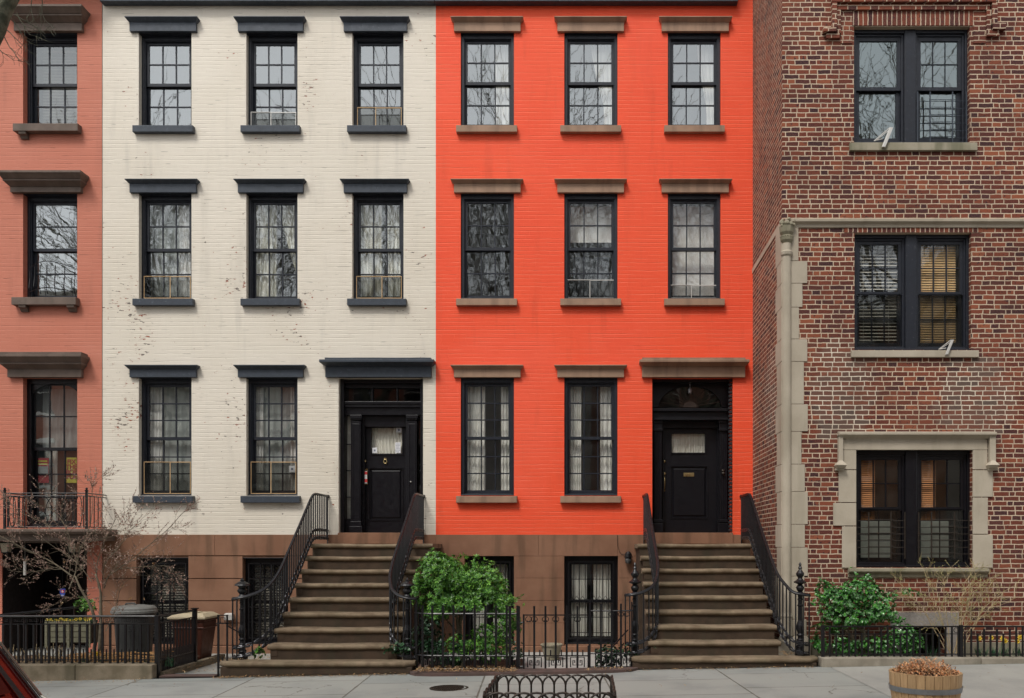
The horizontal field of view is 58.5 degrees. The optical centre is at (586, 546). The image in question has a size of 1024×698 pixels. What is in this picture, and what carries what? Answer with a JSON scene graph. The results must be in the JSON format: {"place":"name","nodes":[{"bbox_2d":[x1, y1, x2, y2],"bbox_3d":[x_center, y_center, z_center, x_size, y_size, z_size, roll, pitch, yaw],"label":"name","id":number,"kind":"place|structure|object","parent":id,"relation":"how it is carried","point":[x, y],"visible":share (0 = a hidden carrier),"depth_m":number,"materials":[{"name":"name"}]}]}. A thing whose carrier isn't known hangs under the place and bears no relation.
{"place":"outdoors","nodes":[
{"label":"outdoors","id":0,"kind":"place"},
{"bbox_2d":[0,641,46,697],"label":"parked car","id":1,"kind":"object","parent":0,"point":[14,683],"visible":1,"depth_m":6.97,"materials":[{"name":"red paint"}]},
{"bbox_2d":[0,0,102,651],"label":"salmon brick house","id":2,"kind":"structure","parent":0,"point":[51,254],"depth_m":15.50,"materials":[{"name":"brick"}]},
{"bbox_2d":[0,170,88,311],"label":"window","id":3,"kind":"structure","parent":2,"relation":"in","point":[41,187],"depth_m":15.43,"materials":[{"name":"brown paint"}]},
{"bbox_2d":[0,352,89,525],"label":"window","id":4,"kind":"structure","parent":2,"relation":"in","point":[17,364],"depth_m":15.61,"materials":[{"name":"black paint"}]},
{"bbox_2d":[11,4,89,139],"bbox_3d":[-9.146,-8.022,15.500,1.368,2.157,0.540,0,0,0],"label":"window","id":5,"kind":"structure","parent":2,"relation":"in","point":[69,20],"depth_m":15.44,"materials":[{"name":"brown paint"}]},
{"bbox_2d":[45,451,57,520],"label":"curtain","id":6,"kind":"object","parent":2,"relation":"hanging from","point":[55,479],"visible":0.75,"depth_m":15.86,"materials":[{"name":"white fabric"}]},
{"bbox_2d":[44,552,63,645],"bbox_3d":[-9.930,0.970,16.720,0.611,1.760,0.080,0,0,0],"label":"basement door","id":7,"kind":"structure","parent":2,"relation":"in","point":[50,587],"depth_m":16.70,"materials":[{"name":"black paint"}]},
{"bbox_2d":[0,487,116,540],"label":"balcony","id":8,"kind":"structure","parent":2,"relation":"attached to","point":[25,535],"depth_m":14.90,"materials":[{"name":"paint"}]},
{"bbox_2d":[42,51,76,121],"bbox_3d":[-9.117,-7.915,15.860,0.733,1.469,0.040,0,0,0],"label":"venetian blind","id":9,"kind":"object","parent":2,"relation":"attached to","point":[60,52],"visible":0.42,"depth_m":15.86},
{"bbox_2d":[43,389,76,447],"bbox_3d":[-9.108,-2.229,15.830,0.717,1.042,0.027,0,0,0],"label":"sheer curtain","id":10,"kind":"object","parent":2,"relation":"hanging from","point":[57,422],"visible":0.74,"depth_m":15.83,"materials":[{"name":"grey fabric"}]},
{"bbox_2d":[12,645,269,672],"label":"areaway floor","id":11,"kind":"structure","parent":0,"point":[209,668],"depth_m":15.18,"materials":[{"name":"concrete"}]},
{"bbox_2d":[45,620,98,647],"bbox_3d":[-8.035,1.350,14.220,0.712,0.420,0.320,0,0,0],"label":"planter box","id":12,"kind":"object","parent":11,"relation":"on","point":[75,634],"visible":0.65,"depth_m":14.08,"materials":[{"name":"grey wood"}]},
{"bbox_2d":[13,655,197,661],"bbox_3d":[-7.910,1.674,13.250,3.980,0.030,1.500,0,0,0],"label":"garden bed","id":13,"kind":"object","parent":11,"relation":"on","point":[70,656],"visible":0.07,"depth_m":13.78,"materials":[{"name":"soil"}]},
{"bbox_2d":[0,461,199,653],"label":"magnolia tree","id":14,"kind":"object","parent":13,"relation":"on","point":[100,599],"visible":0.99,"depth_m":13.11,"materials":[{"name":"brown plant"}]},
{"bbox_2d":[110,603,157,655],"bbox_3d":[-7.286,1.355,14.650,0.690,0.921,0.690,0,0,0],"label":"rubbish bin","id":15,"kind":"object","parent":11,"relation":"on","point":[136,609],"visible":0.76,"depth_m":14.42,"materials":[{"name":"grey plastic"}]},
{"bbox_2d":[160,654,224,675],"bbox_3d":[-5.850,1.860,13.550,0.100,0.280,2.100,0,0,0],"label":"kerb stone","id":16,"kind":"object","parent":11,"relation":"on","point":[180,669],"visible":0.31,"depth_m":13.42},
{"bbox_2d":[160,608,198,670],"bbox_3d":[-5.871,1.357,13.068,0.090,0.885,1.195,0,0,0],"label":"garden fence","id":17,"kind":"object","parent":16,"relation":"on","point":[183,654],"visible":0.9,"depth_m":13.13,"materials":[{"name":"black metal"}]},
{"bbox_2d":[167,611,219,659],"bbox_3d":[-6.144,1.415,14.250,0.585,0.800,0.600,0,0,0],"label":"rubbish bin","id":18,"kind":"object","parent":11,"relation":"on","point":[206,624],"visible":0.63,"depth_m":14.04,"materials":[{"name":"brown plastic"}]},
{"bbox_2d":[100,0,435,653],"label":"cream brick house","id":19,"kind":"structure","parent":0,"point":[189,86],"depth_m":15.50,"materials":[{"name":"brick"}]},
{"bbox_2d":[150,387,162,489],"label":"curtain","id":20,"kind":"object","parent":19,"relation":"hanging from","point":[156,431],"visible":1,"depth_m":15.75,"materials":[{"name":"fabric"}]},
{"bbox_2d":[124,16,199,133],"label":"window","id":21,"kind":"structure","parent":19,"relation":"in","point":[155,31],"depth_m":15.59,"materials":[{"name":"black paint"}]},
{"bbox_2d":[124,365,199,502],"bbox_3d":[-7.200,-1.917,15.562,1.231,2.333,0.376,0,0,0],"label":"window","id":22,"kind":"structure","parent":19,"relation":"in","point":[162,376],"depth_m":15.60,"materials":[{"name":"black paint"}]},
{"bbox_2d":[125,179,199,305],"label":"window","id":23,"kind":"structure","parent":19,"relation":"in","point":[162,192],"depth_m":15.60,"materials":[{"name":"black paint"}]},
{"bbox_2d":[150,205,178,295],"bbox_3d":[-7.183,-5.115,15.800,0.800,1.660,0.027,0,0,0],"label":"sheer curtain","id":24,"kind":"object","parent":19,"relation":"hanging from","point":[156,243],"visible":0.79,"depth_m":15.80,"materials":[{"name":"grey fabric"}]},
{"bbox_2d":[140,558,188,643],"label":"window","id":25,"kind":"structure","parent":19,"relation":"in","point":[145,591],"depth_m":15.58,"materials":[{"name":"black paint"}]},
{"bbox_2d":[151,566,184,635],"bbox_3d":[-7.225,0.955,15.860,0.723,1.304,0.040,0,0,0],"label":"venetian blind","id":26,"kind":"object","parent":19,"relation":"attached to","point":[159,586],"visible":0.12,"depth_m":15.86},
{"bbox_2d":[164,387,190,489],"bbox_3d":[-7.183,-1.869,15.800,0.800,1.868,0.027,0,0,0],"label":"sheer curtain","id":27,"kind":"object","parent":19,"relation":"hanging from","point":[182,427],"visible":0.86,"depth_m":15.80,"materials":[{"name":"grey fabric"}]},
{"bbox_2d":[179,205,190,295],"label":"curtain","id":28,"kind":"object","parent":19,"relation":"hanging from","point":[184,268],"visible":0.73,"depth_m":15.76,"materials":[{"name":"fabric"}]},
{"bbox_2d":[256,387,263,489],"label":"curtain","id":29,"kind":"object","parent":19,"relation":"hanging from","point":[259,433],"visible":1,"depth_m":15.76,"materials":[{"name":"fabric"}]},
{"bbox_2d":[256,205,276,295],"bbox_3d":[-5.556,-5.115,15.755,0.388,1.660,0.045,0,0,0],"label":"curtain","id":30,"kind":"object","parent":19,"relation":"hanging from","point":[262,267],"visible":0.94,"depth_m":15.76,"materials":[{"name":"fabric"}]},
{"bbox_2d":[245,558,288,643],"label":"window","id":31,"kind":"structure","parent":19,"relation":"in","point":[251,563],"depth_m":15.62,"materials":[{"name":"black paint"}]},
{"bbox_2d":[255,568,283,635],"bbox_3d":[-5.471,0.955,15.860,0.615,1.304,0.040,0,0,0],"label":"venetian blind","id":32,"kind":"object","parent":19,"relation":"attached to","point":[266,575],"visible":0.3,"depth_m":15.86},
{"bbox_2d":[233,16,306,133],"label":"window","id":33,"kind":"structure","parent":19,"relation":"in","point":[262,31],"depth_m":15.60,"materials":[{"name":"black paint"}]},
{"bbox_2d":[233,179,306,305],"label":"window","id":34,"kind":"structure","parent":19,"relation":"in","point":[268,192],"depth_m":15.60,"materials":[{"name":"black paint"}]},
{"bbox_2d":[233,365,306,502],"bbox_3d":[-5.371,-1.917,15.562,1.206,2.333,0.376,0,0,0],"label":"window","id":35,"kind":"structure","parent":19,"relation":"in","point":[268,376],"depth_m":15.60,"materials":[{"name":"black paint"}]},
{"bbox_2d":[264,387,289,489],"bbox_3d":[-5.362,-1.869,15.800,0.775,1.868,0.027,0,0,0],"label":"sheer curtain","id":36,"kind":"object","parent":19,"relation":"hanging from","point":[275,445],"visible":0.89,"depth_m":15.80,"materials":[{"name":"grey fabric"}]},
{"bbox_2d":[279,205,295,270],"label":"curtain","id":37,"kind":"object","parent":19,"relation":"hanging from","point":[288,215],"visible":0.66,"depth_m":15.76,"materials":[{"name":"fabric"}]},
{"bbox_2d":[290,387,295,489],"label":"curtain","id":38,"kind":"object","parent":19,"relation":"hanging from","point":[292,453],"visible":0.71,"depth_m":15.76,"materials":[{"name":"fabric"}]},
{"bbox_2d":[220,544,441,676],"bbox_3d":[-3.670,0.974,13.898,2.660,2.053,3.205,0,0,0],"label":"stoop","id":39,"kind":"object","parent":19,"relation":"attached to","point":[336,619],"visible":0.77,"depth_m":13.18,"materials":[{"name":"stone"}]},
{"bbox_2d":[231,493,329,659],"bbox_3d":[-4.455,0.335,13.980,0.460,2.450,3.034,0,0,10],"label":"stoop railing","id":40,"kind":"object","parent":39,"relation":"on","point":[240,649],"visible":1,"depth_m":13.22,"materials":[{"name":"black metal"}]},
{"bbox_2d":[388,493,424,659],"bbox_3d":[-2.748,0.335,13.985,0.442,2.450,3.026,0,0,-8],"label":"stoop railing","id":41,"kind":"object","parent":39,"relation":"on","point":[412,530],"visible":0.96,"depth_m":13.46,"materials":[{"name":"black metal"}]},
{"bbox_2d":[347,416,350,518],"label":"curtain","id":42,"kind":"object","parent":19,"relation":"hanging from","point":[348,467],"visible":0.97,"depth_m":15.83,"materials":[{"name":"fabric"}]},
{"bbox_2d":[361,205,381,295],"bbox_3d":[-3.740,-5.115,15.755,0.403,1.660,0.046,0,0,0],"label":"curtain","id":43,"kind":"object","parent":19,"relation":"hanging from","point":[366,243],"visible":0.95,"depth_m":15.75,"materials":[{"name":"fabric"}]},
{"bbox_2d":[340,16,409,133],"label":"window","id":44,"kind":"structure","parent":19,"relation":"in","point":[367,31],"depth_m":15.59,"materials":[{"name":"black paint"}]},
{"bbox_2d":[340,179,409,305],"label":"window","id":45,"kind":"structure","parent":19,"relation":"in","point":[373,192],"depth_m":15.60,"materials":[{"name":"black paint"}]},
{"bbox_2d":[365,427,405,532],"bbox_3d":[-3.509,-1.181,15.847,0.759,1.867,0.126,0,0,0],"label":"front door","id":46,"kind":"structure","parent":19,"relation":"in","point":[386,473],"depth_m":15.86,"materials":[{"name":"black paint"}]},
{"bbox_2d":[373,428,401,453],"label":"curtain","id":47,"kind":"object","parent":19,"relation":"hanging from","point":[386,439],"visible":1,"depth_m":15.94,"materials":[{"name":"white fabric"}]},
{"bbox_2d":[387,205,399,295],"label":"curtain","id":48,"kind":"object","parent":19,"relation":"hanging from","point":[393,258],"visible":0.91,"depth_m":15.76,"materials":[{"name":"fabric"}]},
{"bbox_2d":[420,659,522,670],"bbox_3d":[-0.840,1.724,13.140,2.920,0.030,1.520,0,0,0],"label":"garden bed","id":49,"kind":"object","parent":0,"point":[502,663],"visible":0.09,"depth_m":13.29,"materials":[{"name":"soil"}]},
{"bbox_2d":[414,603,519,670],"bbox_3d":[-1.724,1.264,12.460,1.597,0.931,0.476,0,0,21],"label":"garden fence","id":50,"kind":"object","parent":49,"relation":"on","point":[419,657],"visible":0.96,"depth_m":12.37,"materials":[{"name":"black metal"}]},
{"bbox_2d":[520,606,588,668],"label":"fence gate","id":51,"kind":"structure","parent":50,"relation":"attached to","point":[555,615],"depth_m":12.37,"materials":[{"name":"black metal"}]},
{"bbox_2d":[410,547,524,666],"bbox_3d":[-1.740,0.879,13.143,1.719,1.754,1.154,0,0,0],"label":"evergreen shrub","id":52,"kind":"object","parent":49,"relation":"on","point":[455,590],"visible":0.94,"depth_m":12.88,"materials":[{"name":"green plant"}]},
{"bbox_2d":[412,615,522,667],"bbox_3d":[-1.681,1.367,12.794,1.633,0.843,0.650,0,0,16],"label":"shade shrub","id":53,"kind":"object","parent":49,"relation":"on","point":[437,642],"visible":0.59,"depth_m":12.74,"materials":[{"name":"green plant"}]},
{"bbox_2d":[444,622,514,667],"bbox_3d":[-1.497,1.396,12.759,1.049,0.710,0.657,0,0,0],"label":"shrub","id":54,"kind":"object","parent":49,"relation":"on","point":[469,645],"visible":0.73,"depth_m":12.61,"materials":[{"name":"green plant"}]},
{"bbox_2d":[589,602,633,667],"bbox_3d":[0.343,1.241,12.786,0.619,0.978,0.839,0,0,0],"label":"garden fence","id":55,"kind":"object","parent":49,"relation":"on","point":[611,658],"visible":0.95,"depth_m":12.37,"materials":[{"name":"black metal"}]},
{"bbox_2d":[27,664,1006,697],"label":"pavement","id":56,"kind":"structure","parent":0,"point":[791,682],"depth_m":11.18,"materials":[{"name":"concrete"}]},
{"bbox_2d":[0,0,57,73],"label":"street tree","id":57,"kind":"object","parent":56,"relation":"on","point":[7,8],"visible":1,"depth_m":9.00,"materials":[{"name":"brown plant"}]},
{"bbox_2d":[13,662,160,680],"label":"wall","id":58,"kind":"structure","parent":56,"relation":"on","point":[54,671],"depth_m":12.28,"materials":[{"name":"stone"}]},
{"bbox_2d":[0,615,159,677],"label":"garden fence","id":59,"kind":"object","parent":58,"relation":"on","point":[156,624],"visible":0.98,"depth_m":12.43,"materials":[{"name":"black metal"}]},
{"bbox_2d":[216,615,242,676],"bbox_3d":[-4.889,1.354,12.453,0.345,0.852,0.087,0,0,-22],"label":"gate post","id":60,"kind":"object","parent":56,"relation":"on","point":[218,623],"visible":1,"depth_m":12.41,"materials":[{"name":"black metal"}]},
{"bbox_2d":[20,651,975,697],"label":"dead leaves","id":61,"kind":"object","parent":56,"relation":"on","point":[501,670],"visible":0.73,"depth_m":12.26,"materials":[{"name":"brown plant"}]},
{"bbox_2d":[410,667,637,676],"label":"curb","id":62,"kind":"structure","parent":56,"relation":"on","point":[437,673],"depth_m":12.08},
{"bbox_2d":[483,674,616,697],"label":"tree guard","id":63,"kind":"object","parent":56,"relation":"on","point":[491,690],"visible":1,"depth_m":8.81,"materials":[{"name":"metal"}]},
{"bbox_2d":[818,656,1023,666],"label":"wall","id":64,"kind":"structure","parent":56,"relation":"on","point":[845,661],"depth_m":12.24,"materials":[{"name":"grey stone"}]},
{"bbox_2d":[821,625,1023,656],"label":"garden fence","id":65,"kind":"object","parent":64,"relation":"on","point":[960,633],"visible":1,"depth_m":12.35,"materials":[{"name":"black metal"}]},
{"bbox_2d":[418,652,629,670],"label":"areaway floor","id":66,"kind":"structure","parent":0,"point":[538,665],"depth_m":14.19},
{"bbox_2d":[435,0,752,651],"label":"orange red house","id":67,"kind":"structure","parent":0,"point":[539,340],"depth_m":15.50,"materials":[{"name":"brick"}]},
{"bbox_2d":[467,387,484,489],"bbox_3d":[-1.922,-1.869,15.755,0.340,1.868,0.045,0,0,0],"label":"curtain","id":68,"kind":"object","parent":67,"relation":"hanging from","point":[474,448],"visible":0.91,"depth_m":15.76,"materials":[{"name":"white fabric"}]},
{"bbox_2d":[450,16,523,133],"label":"window","id":69,"kind":"structure","parent":67,"relation":"in","point":[474,30],"depth_m":15.55,"materials":[{"name":"black paint"}]},
{"bbox_2d":[450,365,523,502],"bbox_3d":[-1.683,-1.917,15.534,1.231,2.333,0.321,0,0,0],"label":"window","id":70,"kind":"structure","parent":67,"relation":"in","point":[481,376],"depth_m":15.55,"materials":[{"name":"black paint"}]},
{"bbox_2d":[451,179,523,305],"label":"window","id":71,"kind":"structure","parent":67,"relation":"in","point":[472,191],"depth_m":15.55,"materials":[{"name":"black paint"}]},
{"bbox_2d":[466,556,513,643],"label":"window","id":72,"kind":"structure","parent":67,"relation":"in","point":[509,560],"depth_m":15.62,"materials":[{"name":"black paint"}]},
{"bbox_2d":[494,45,508,124],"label":"curtain","id":73,"kind":"object","parent":67,"relation":"hanging from","point":[502,98],"visible":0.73,"depth_m":15.75,"materials":[{"name":"white fabric"}]},
{"bbox_2d":[501,387,508,489],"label":"curtain","id":74,"kind":"object","parent":67,"relation":"hanging from","point":[504,447],"visible":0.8,"depth_m":15.76,"materials":[{"name":"white fabric"}]},
{"bbox_2d":[570,387,581,489],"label":"curtain","id":75,"kind":"object","parent":67,"relation":"hanging from","point":[576,447],"visible":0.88,"depth_m":15.75,"materials":[{"name":"white fabric"}]},
{"bbox_2d":[571,564,586,635],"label":"curtain","id":76,"kind":"object","parent":67,"relation":"hanging from","point":[575,583],"visible":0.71,"depth_m":15.75,"materials":[{"name":"fabric"}]},
{"bbox_2d":[554,16,626,133],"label":"window","id":77,"kind":"structure","parent":67,"relation":"in","point":[577,30],"depth_m":15.55,"materials":[{"name":"black paint"}]},
{"bbox_2d":[554,179,626,305],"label":"window","id":78,"kind":"structure","parent":67,"relation":"in","point":[575,191],"depth_m":15.55,"materials":[{"name":"black paint"}]},
{"bbox_2d":[573,257,608,295],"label":"curtain","id":79,"kind":"object","parent":78,"relation":"hanging from","point":[590,266],"visible":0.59,"depth_m":16.05,"materials":[{"name":"grey fabric"}]},
{"bbox_2d":[554,365,626,502],"bbox_3d":[0.075,-1.917,15.534,1.231,2.333,0.321,0,0,0],"label":"window","id":80,"kind":"structure","parent":67,"relation":"in","point":[583,376],"depth_m":15.55,"materials":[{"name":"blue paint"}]},
{"bbox_2d":[571,206,610,242],"bbox_3d":[0.079,-5.621,15.847,0.808,0.644,0.042,0,0,0],"label":"roller shade","id":81,"kind":"object","parent":67,"relation":"attached to","point":[604,218],"visible":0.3,"depth_m":15.83,"materials":[{"name":"fabric"}]},
{"bbox_2d":[564,556,617,643],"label":"window","id":82,"kind":"structure","parent":67,"relation":"in","point":[568,560],"depth_m":15.62,"materials":[{"name":"black paint"}]},
{"bbox_2d":[591,45,611,124],"bbox_3d":[0.281,-7.957,15.756,0.404,1.460,0.046,0,0,0],"label":"curtain","id":83,"kind":"object","parent":67,"relation":"hanging from","point":[604,70],"visible":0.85,"depth_m":15.76,"materials":[{"name":"white fabric"}]},
{"bbox_2d":[593,564,610,635],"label":"curtain","id":84,"kind":"object","parent":67,"relation":"hanging from","point":[605,589],"visible":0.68,"depth_m":15.76,"materials":[{"name":"fabric"}]},
{"bbox_2d":[600,387,611,489],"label":"curtain","id":85,"kind":"object","parent":67,"relation":"hanging from","point":[605,447],"visible":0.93,"depth_m":15.76,"materials":[{"name":"white fabric"}]},
{"bbox_2d":[664,428,716,532],"bbox_3d":[1.827,-1.168,15.912,0.968,1.840,0.116,0,0,0],"label":"front door","id":86,"kind":"structure","parent":67,"relation":"in","point":[690,479],"depth_m":15.92,"materials":[{"name":"black paint"}]},
{"bbox_2d":[672,434,704,452],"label":"curtain","id":87,"kind":"object","parent":86,"relation":"attached to","point":[688,443],"visible":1,"depth_m":15.99,"materials":[{"name":"white fabric"}]},
{"bbox_2d":[672,206,713,295],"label":"window panes","id":88,"kind":"structure","parent":67,"relation":"attached to","point":[679,241],"depth_m":15.83,"materials":[{"name":"glass"}]},
{"bbox_2d":[659,16,731,133],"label":"window","id":89,"kind":"structure","parent":67,"relation":"in","point":[681,30],"depth_m":15.55,"materials":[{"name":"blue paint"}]},
{"bbox_2d":[659,179,731,305],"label":"window","id":90,"kind":"structure","parent":67,"relation":"in","point":[679,191],"depth_m":15.55,"materials":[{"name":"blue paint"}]},
{"bbox_2d":[697,45,713,124],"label":"curtain","id":91,"kind":"object","parent":67,"relation":"hanging from","point":[706,69],"visible":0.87,"depth_m":15.76,"materials":[{"name":"white fabric"}]},
{"bbox_2d":[631,544,817,668],"bbox_3d":[1.880,0.974,13.898,2.560,2.053,3.205,0,0,0],"label":"stoop","id":92,"kind":"object","parent":67,"relation":"attached to","point":[714,612],"visible":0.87,"depth_m":13.19,"materials":[{"name":"stone"}]},
{"bbox_2d":[624,493,659,655],"bbox_3d":[0.961,0.309,13.983,0.464,2.398,3.026,0,0,8],"label":"stoop railing","id":93,"kind":"object","parent":92,"relation":"on","point":[649,534],"visible":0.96,"depth_m":12.70,"materials":[{"name":"black metal"}]},
{"bbox_2d":[739,493,810,655],"bbox_3d":[2.720,0.310,13.990,0.363,2.399,3.028,0,0,-9],"label":"stoop railing","id":94,"kind":"object","parent":92,"relation":"on","point":[752,531],"visible":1,"depth_m":13.15,"materials":[{"name":"black metal"}]},
{"bbox_2d":[752,0,1023,665],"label":"brick apartment building","id":95,"kind":"structure","parent":0,"point":[840,87],"depth_m":13.17,"materials":[{"name":"brick"}]},
{"bbox_2d":[861,461,874,519],"bbox_3d":[4.107,-0.558,13.385,0.283,1.574,0.040,0,0,0],"label":"venetian blind","id":96,"kind":"object","parent":95,"relation":"attached to","point":[866,477],"visible":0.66,"depth_m":13.38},
{"bbox_2d":[861,521,889,557],"bbox_3d":[4.220,-0.094,13.372,0.510,0.586,0.042,0,0,0],"label":"cafe shade","id":97,"kind":"object","parent":95,"relation":"attached to","point":[883,552],"visible":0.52,"depth_m":13.36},
{"bbox_2d":[859,245,896,342],"bbox_3d":[4.263,-3.680,13.385,0.623,1.590,0.040,0,0,0],"label":"venetian blind","id":98,"kind":"object","parent":95,"relation":"attached to","point":[888,299],"visible":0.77,"depth_m":13.38,"materials":[{"name":"plastic"}]},
{"bbox_2d":[849,29,976,151],"bbox_3d":[4.730,-6.635,13.265,1.841,1.813,0.290,0,0,0],"label":"paired window","id":99,"kind":"structure","parent":95,"relation":"in","point":[908,88],"depth_m":13.28,"materials":[{"name":"black paint"}]},
{"bbox_2d":[851,234,978,357],"bbox_3d":[4.751,-3.647,13.265,1.841,1.813,0.290,0,0,0],"label":"paired window","id":100,"kind":"structure","parent":95,"relation":"in","point":[907,345],"depth_m":13.28,"materials":[{"name":"black paint"}]},
{"bbox_2d":[848,451,989,576],"bbox_3d":[4.797,-0.481,13.245,2.018,1.841,0.330,0,0,0],"label":"paired window","id":101,"kind":"structure","parent":95,"relation":"in","point":[908,520],"depth_m":13.25,"materials":[{"name":"black paint"}]},
{"bbox_2d":[921,460,935,519],"bbox_3d":[4.992,-0.558,13.385,0.297,1.574,0.040,0,0,0],"label":"venetian blind","id":102,"kind":"object","parent":95,"relation":"attached to","point":[926,477],"visible":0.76,"depth_m":13.38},
{"bbox_2d":[921,521,948,557],"bbox_3d":[5.084,-0.094,13.372,0.481,0.586,0.042,0,0,0],"label":"cafe shade","id":103,"kind":"object","parent":95,"relation":"attached to","point":[926,552],"visible":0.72,"depth_m":13.36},
{"bbox_2d":[920,245,955,342],"bbox_3d":[5.126,-3.678,13.385,0.623,1.595,0.040,0,0,0],"label":"venetian blind","id":104,"kind":"object","parent":95,"relation":"attached to","point":[937,299],"visible":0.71,"depth_m":13.38,"materials":[{"name":"plastic"}]},
{"bbox_2d":[833,664,1023,697],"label":"concrete path","id":105,"kind":"structure","parent":0,"point":[993,681],"depth_m":10.98,"materials":[{"name":"concrete"}]},
{"bbox_2d":[888,667,962,697],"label":"barrel planter","id":106,"kind":"object","parent":105,"relation":"on","point":[901,684],"visible":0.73,"depth_m":8.53,"materials":[{"name":"brown wood"}]},
{"bbox_2d":[890,656,959,675],"bbox_3d":[3.279,1.157,8.804,0.673,0.220,0.661,0,0,0],"label":"dry planting","id":107,"kind":"object","parent":106,"relation":"in","point":[931,665],"visible":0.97,"depth_m":8.74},
{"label":"garden bed","id":108,"kind":"structure","parent":0,"visible":0},
{"bbox_2d":[810,567,924,655],"bbox_3d":[3.949,0.943,12.872,1.658,1.330,0.758,0,0,0],"label":"euonymus shrub","id":109,"kind":"object","parent":108,"relation":"on","point":[847,597],"visible":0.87,"depth_m":12.69,"materials":[{"name":"green plant"}]},
{"bbox_2d":[884,553,1020,652],"bbox_3d":[5.140,0.790,12.764,2.073,1.445,0.628,0,0,0],"label":"forsythia bush","id":110,"kind":"object","parent":108,"relation":"on","point":[967,607],"visible":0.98,"depth_m":12.78,"materials":[{"name":"plant"}]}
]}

